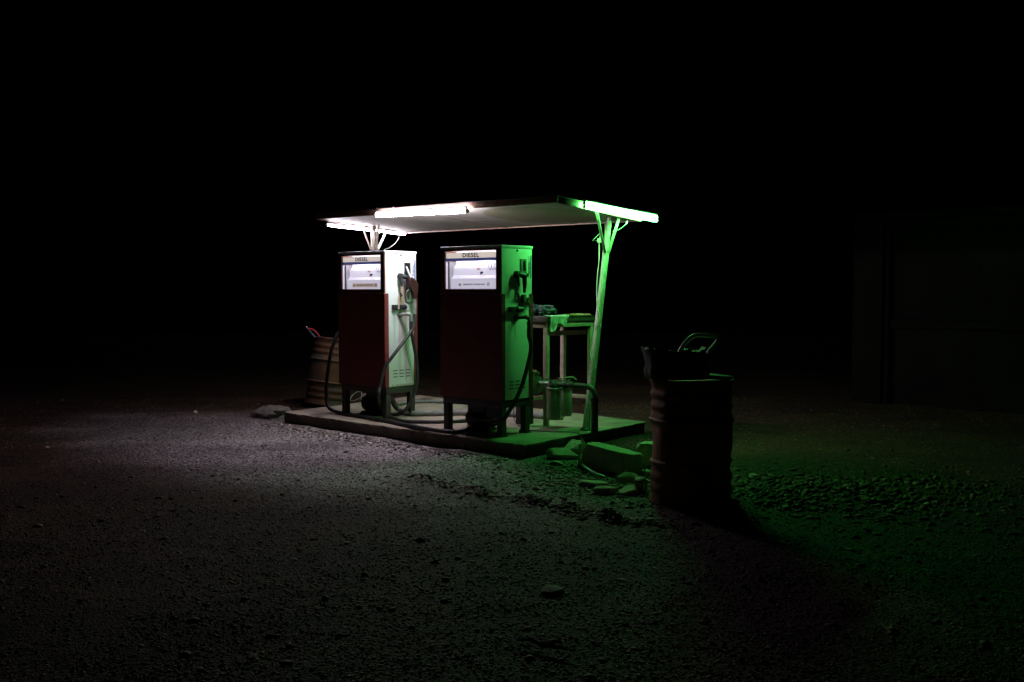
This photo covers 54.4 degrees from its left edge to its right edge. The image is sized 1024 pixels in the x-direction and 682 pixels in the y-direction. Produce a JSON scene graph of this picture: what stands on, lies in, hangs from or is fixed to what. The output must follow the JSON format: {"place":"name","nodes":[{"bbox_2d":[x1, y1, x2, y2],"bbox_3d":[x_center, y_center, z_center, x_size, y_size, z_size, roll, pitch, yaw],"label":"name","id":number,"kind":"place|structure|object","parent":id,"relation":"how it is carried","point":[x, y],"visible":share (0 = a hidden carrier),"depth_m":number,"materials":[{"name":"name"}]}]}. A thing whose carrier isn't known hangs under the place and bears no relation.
{"place":"outdoors","nodes":[
{"label":"outdoors","id":0,"kind":"place"},
{"bbox_2d":[0,293,1023,681],"bbox_3d":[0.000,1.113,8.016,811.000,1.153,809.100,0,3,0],"label":"ground","id":1,"kind":"structure","parent":0,"point":[58,389],"depth_m":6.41,"materials":[{"name":"grey gravel"}]},
{"bbox_2d":[248,653,256,658],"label":"stone","id":2,"kind":"object","parent":1,"relation":"on","point":[252,656],"visible":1,"depth_m":4.17,"materials":[{"name":"grey stone"}]},
{"bbox_2d":[250,405,290,418],"bbox_3d":[-2.900,0.892,12.081,0.472,0.237,0.437,-3,4,-45],"label":"concrete lump","id":3,"kind":"object","parent":1,"relation":"on","point":[271,411],"visible":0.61,"depth_m":11.96,"materials":[{"name":"grey concrete"}]},
{"bbox_2d":[304,336,342,405],"bbox_3d":[-2.383,0.403,13.120,0.600,0.880,0.598,8,-2,-20],"label":"oil drum","id":4,"kind":"object","parent":1,"relation":"on","point":[317,370],"visible":0.65,"depth_m":12.86,"materials":[{"name":"metal"}]},
{"bbox_2d":[305,326,319,337],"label":"pliers","id":5,"kind":"object","parent":4,"relation":"on","point":[307,328],"visible":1,"depth_m":12.90,"materials":[{"name":"metal"}]},
{"bbox_2d":[0,328,851,365],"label":"boundary wall","id":6,"kind":"structure","parent":1,"relation":"on","point":[733,347],"depth_m":20.23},
{"bbox_2d":[284,395,645,458],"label":"concrete slab","id":7,"kind":"structure","parent":1,"relation":"on","point":[514,443],"depth_m":10.17,"materials":[{"name":"grey concrete"}]},
{"bbox_2d":[350,391,365,400],"bbox_3d":[-1.840,0.685,12.299,0.328,0.107,0.248,0,3,0],"label":"wire coil","id":8,"kind":"object","parent":7,"relation":"on","point":[360,397],"visible":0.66,"depth_m":12.32,"materials":[{"name":"beige metal"}]},
{"bbox_2d":[337,250,417,418],"bbox_3d":[-1.453,-0.081,11.029,0.937,1.810,0.477,3,4,43],"label":"fuel pump","id":9,"kind":"object","parent":7,"relation":"on","point":[375,313],"visible":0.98,"depth_m":10.85,"materials":[{"name":"red metal"}]},
{"bbox_2d":[338,253,384,292],"bbox_3d":[-1.604,-0.741,10.925,0.799,0.426,0.143,3,4,43],"label":"window frame","id":10,"kind":"structure","parent":9,"relation":"in","point":[382,255],"depth_m":10.86,"materials":[{"name":"metal"}]},
{"bbox_2d":[375,321,418,415],"bbox_3d":[-1.335,0.300,10.994,0.674,1.048,0.168,2,3,33],"label":"fuel hose","id":11,"kind":"object","parent":9,"relation":"attached to","point":[405,409],"visible":0.92,"depth_m":10.86,"materials":[{"name":"black rubber"}]},
{"bbox_2d":[377,266,507,423],"bbox_3d":[-0.665,0.016,10.777,1.650,1.647,0.888,-1,3,-17],"label":"hose","id":12,"kind":"object","parent":9,"relation":"attached to","point":[412,284],"visible":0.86,"depth_m":10.62,"materials":[{"name":"rubber"}]},
{"bbox_2d":[397,400,507,408],"bbox_3d":[-0.669,0.757,12.018,1.390,0.041,0.436,1,3,11],"label":"supply hose","id":13,"kind":"object","parent":7,"relation":"on","point":[420,401],"visible":0.33,"depth_m":12.24,"materials":[{"name":"rubber"}]},
{"bbox_2d":[391,396,563,419],"bbox_3d":[-0.422,0.681,10.998,2.044,0.295,0.380,1,3,11],"label":"supply hose","id":14,"kind":"object","parent":7,"relation":"on","point":[395,406],"visible":0.51,"depth_m":10.99,"materials":[{"name":"grey rubber"}]},
{"bbox_2d":[314,195,641,430],"bbox_3d":[-0.456,-0.308,10.986,3.548,2.300,1.494,2,4,39],"label":"pump canopy","id":15,"kind":"object","parent":7,"relation":"on","point":[544,211],"visible":0.87,"depth_m":10.45,"materials":[{"name":"white metal"}]},
{"bbox_2d":[326,222,405,234],"bbox_3d":[-1.759,-1.367,12.134,0.030,0.099,1.296,2,4,39],"label":"tube lamp","id":16,"kind":"object","parent":15,"relation":"attached to","point":[349,226],"visible":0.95,"depth_m":11.95,"materials":[{"name":"white"}]},
{"bbox_2d":[373,234,399,249],"bbox_3d":[-1.534,-1.061,12.181,0.176,0.538,0.689,1,3,11],"label":"lamp cable","id":17,"kind":"object","parent":15,"relation":"attached to","point":[390,246],"visible":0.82,"depth_m":12.08,"materials":[{"name":"beige plastic"}]},
{"bbox_2d":[374,206,468,216],"bbox_3d":[-0.956,-1.339,10.319,1.333,0.089,0.045,2,4,39],"label":"tube lamp","id":18,"kind":"object","parent":15,"relation":"attached to","point":[431,211],"visible":1,"depth_m":10.28,"materials":[{"name":"white"}]},
{"bbox_2d":[590,243,601,427],"bbox_3d":[0.849,-0.060,10.055,0.103,1.887,0.665,1,3,18],"label":"lamp cable","id":19,"kind":"object","parent":15,"relation":"attached to","point":[600,321],"visible":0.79,"depth_m":10.07,"materials":[{"name":"black plastic"}]},
{"bbox_2d":[582,199,658,221],"bbox_3d":[1.112,-1.309,10.029,0.031,0.149,1.352,2,4,39],"label":"tube lamp","id":20,"kind":"object","parent":15,"relation":"attached to","point":[636,213],"visible":1,"depth_m":9.96,"materials":[{"name":"white"}]},
{"bbox_2d":[439,245,533,436],"bbox_3d":[-0.209,-0.015,9.724,0.937,1.810,0.477,3,4,41],"label":"fuel pump","id":21,"kind":"object","parent":7,"relation":"on","point":[486,307],"visible":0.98,"depth_m":9.56,"materials":[{"name":"red metal"}]},
{"bbox_2d":[324,326,532,433],"bbox_3d":[-1.072,0.291,10.366,3.076,1.141,0.538,3,4,44],"label":"fuel hose","id":22,"kind":"object","parent":21,"relation":"attached to","point":[504,417],"visible":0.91,"depth_m":9.80,"materials":[{"name":"black rubber"}]},
{"bbox_2d":[440,248,501,292],"bbox_3d":[-0.358,-0.675,9.614,0.799,0.426,0.143,3,4,41],"label":"window frame","id":23,"kind":"structure","parent":21,"relation":"in","point":[498,289],"depth_m":9.54,"materials":[{"name":"metal"}]},
{"bbox_2d":[513,407,594,439],"bbox_3d":[0.297,0.773,9.821,1.008,0.343,0.512,2,3,34],"label":"electric cable","id":24,"kind":"object","parent":7,"relation":"on","point":[520,430],"visible":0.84,"depth_m":9.73,"materials":[{"name":"grey plastic"}]},
{"bbox_2d":[516,376,598,441],"bbox_3d":[0.431,0.768,10.018,1.002,0.825,0.397,1,3,21],"label":"filter set","id":25,"kind":"object","parent":7,"relation":"on","point":[559,398],"visible":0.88,"depth_m":9.88,"materials":[{"name":"metal"}]},
{"bbox_2d":[533,370,539,375],"bbox_3d":[0.180,0.326,10.145,0.172,0.082,0.204,2,4,37],"label":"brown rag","id":26,"kind":"object","parent":25,"relation":"on","point":[535,372],"visible":0.23,"depth_m":10.11,"materials":[{"name":"fabric"}]},
{"bbox_2d":[533,315,595,426],"bbox_3d":[0.455,0.291,10.561,0.471,1.124,0.843,3,4,41],"label":"work table","id":27,"kind":"object","parent":7,"relation":"on","point":[544,322],"visible":0.45,"depth_m":10.43,"materials":[{"name":"brown wood"}]},
{"bbox_2d":[533,303,557,315],"bbox_3d":[0.285,-0.320,10.422,0.359,0.185,0.366,2,4,35],"label":"rag heap","id":28,"kind":"object","parent":27,"relation":"on","point":[541,310],"visible":0.69,"depth_m":10.37,"materials":[{"name":"fabric"}]},
{"bbox_2d":[543,314,568,331],"bbox_3d":[0.464,-0.186,10.234,0.121,0.170,0.330,3,4,41],"label":"cloth","id":29,"kind":"object","parent":27,"relation":"on","point":[557,319],"visible":1,"depth_m":10.16,"materials":[{"name":"fabric"}]},
{"bbox_2d":[566,313,591,316],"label":"cloth scraps","id":30,"kind":"object","parent":27,"relation":"on","point":[578,314],"visible":0.95,"depth_m":10.54,"materials":[{"name":"fabric"}]},
{"bbox_2d":[522,637,567,650],"bbox_3d":[0.139,1.288,4.231,0.229,0.024,0.039,2,4,38],"label":"dry stick","id":31,"kind":"object","parent":1,"relation":"on","point":[538,642],"visible":1,"depth_m":4.22,"materials":[{"name":"brown wood"}]},
{"bbox_2d":[540,584,563,594],"bbox_3d":[0.204,1.260,5.017,0.122,0.053,0.093,0,3,0],"label":"stone","id":32,"kind":"object","parent":1,"relation":"on","point":[549,589],"visible":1,"depth_m":5.00,"materials":[{"name":"grey stone"}]},
{"bbox_2d":[549,460,562,465],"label":"stone","id":33,"kind":"object","parent":1,"relation":"on","point":[555,462],"visible":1,"depth_m":8.68,"materials":[{"name":"grey stone"}]},
{"bbox_2d":[546,448,577,459],"bbox_3d":[0.447,1.033,9.044,0.248,0.134,0.256,-2,3,-34],"label":"stone","id":34,"kind":"object","parent":1,"relation":"on","point":[560,453],"visible":0.78,"depth_m":8.98,"materials":[{"name":"grey stone"}]},
{"bbox_2d":[564,438,585,453],"bbox_3d":[0.602,0.991,9.401,0.268,0.212,0.276,0,3,0],"label":"stone","id":35,"kind":"object","parent":1,"relation":"on","point":[572,446],"visible":0.57,"depth_m":9.34,"materials":[{"name":"grey stone"}]},
{"bbox_2d":[578,443,581,466],"bbox_3d":[0.586,1.006,8.600,0.042,0.245,0.026,0,3,0],"label":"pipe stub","id":36,"kind":"object","parent":1,"relation":"on","point":[580,451],"visible":0.66,"depth_m":8.59,"materials":[{"name":"grey metal"}]},
{"bbox_2d":[574,442,604,477],"bbox_3d":[0.629,1.071,8.766,0.139,0.168,1.408,0,3,-5],"label":"conduit","id":37,"kind":"object","parent":1,"relation":"on","point":[584,466],"visible":0.64,"depth_m":8.21,"materials":[{"name":"plastic"}]},
{"bbox_2d":[578,480,608,486],"bbox_3d":[0.637,1.124,7.785,0.244,0.061,0.142,1,3,16],"label":"stone","id":38,"kind":"object","parent":1,"relation":"on","point":[593,483],"visible":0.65,"depth_m":7.75,"materials":[{"name":"grey stone"}]},
{"bbox_2d":[593,486,619,494],"bbox_3d":[0.709,1.129,7.473,0.198,0.088,0.130,1,3,20],"label":"stone","id":39,"kind":"object","parent":1,"relation":"on","point":[601,490],"visible":0.81,"depth_m":7.43,"materials":[{"name":"grey stone"}]},
{"bbox_2d":[579,442,643,475],"bbox_3d":[0.849,1.004,8.425,0.295,0.250,0.543,-3,4,-42],"label":"concrete block","id":40,"kind":"object","parent":1,"relation":"on","point":[606,458],"depth_m":8.29,"materials":[{"name":"grey concrete"}]},
{"bbox_2d":[614,470,637,483],"bbox_3d":[0.908,1.098,7.922,0.206,0.138,0.116,0,3,0],"label":"stone","id":41,"kind":"object","parent":1,"relation":"on","point":[625,477],"visible":0.69,"depth_m":7.90,"materials":[{"name":"grey stone"}]},
{"bbox_2d":[619,485,639,495],"bbox_3d":[0.873,1.122,7.392,0.149,0.093,0.153,0,3,0],"label":"stone","id":42,"kind":"object","parent":1,"relation":"on","point":[629,490],"visible":0.91,"depth_m":7.35,"materials":[{"name":"grey stone"}]},
{"bbox_2d":[633,460,649,493],"bbox_3d":[0.971,1.028,7.438,0.145,0.323,0.627,0,3,0],"label":"stone","id":43,"kind":"object","parent":1,"relation":"on","point":[641,483],"visible":0.83,"depth_m":7.35,"materials":[{"name":"grey stone"}]},
{"bbox_2d":[636,441,652,466],"bbox_3d":[1.194,0.985,8.660,0.195,0.215,0.171,2,4,35],"label":"concrete block","id":44,"kind":"object","parent":1,"relation":"on","point":[644,448],"depth_m":8.59,"materials":[{"name":"grey concrete"}]},
{"bbox_2d":[640,469,650,477],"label":"stone","id":45,"kind":"object","parent":1,"relation":"on","point":[647,473],"visible":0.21,"depth_m":8.14,"materials":[{"name":"grey stone"}]},
{"bbox_2d":[649,378,734,508],"bbox_3d":[1.267,0.701,7.045,0.600,0.880,0.599,-2,4,-34],"label":"oil drum","id":46,"kind":"object","parent":1,"relation":"on","point":[692,421],"visible":0.97,"depth_m":6.80,"materials":[{"name":"metal"}]},
{"bbox_2d":[641,346,712,379],"bbox_3d":[1.153,0.147,6.967,0.503,0.230,0.360,0,3,-9],"label":"battered tub","id":47,"kind":"object","parent":46,"relation":"on","point":[664,363],"visible":1,"depth_m":6.82,"materials":[{"name":"black metal"}]},
{"bbox_2d":[677,333,719,353],"bbox_3d":[1.303,0.070,6.986,0.314,0.255,0.076,0,3,-8],"label":"bent tube handle","id":48,"kind":"object","parent":47,"relation":"in","point":[702,335],"visible":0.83,"depth_m":6.96,"materials":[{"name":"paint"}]},
{"bbox_2d":[709,373,733,378],"bbox_3d":[1.413,0.246,7.070,0.325,0.047,0.275,0,3,0],"label":"loose lid","id":49,"kind":"object","parent":46,"relation":"on","point":[715,376],"visible":0.59,"depth_m":6.96,"materials":[{"name":"grey metal"}]},
{"bbox_2d":[749,473,760,478],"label":"stone","id":50,"kind":"object","parent":1,"relation":"on","point":[752,475],"visible":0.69,"depth_m":7.96,"materials":[{"name":"grey stone"}]},
{"bbox_2d":[845,205,1023,413],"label":"plaster building","id":51,"kind":"structure","parent":1,"relation":"on","point":[938,307],"depth_m":12.92,"materials":[{"name":"black paint"}]},
{"bbox_2d":[0,0,1023,295],"label":"sky","id":52,"kind":"structure","parent":0,"point":[147,146],"materials":[{"name":"black"}]}
]}

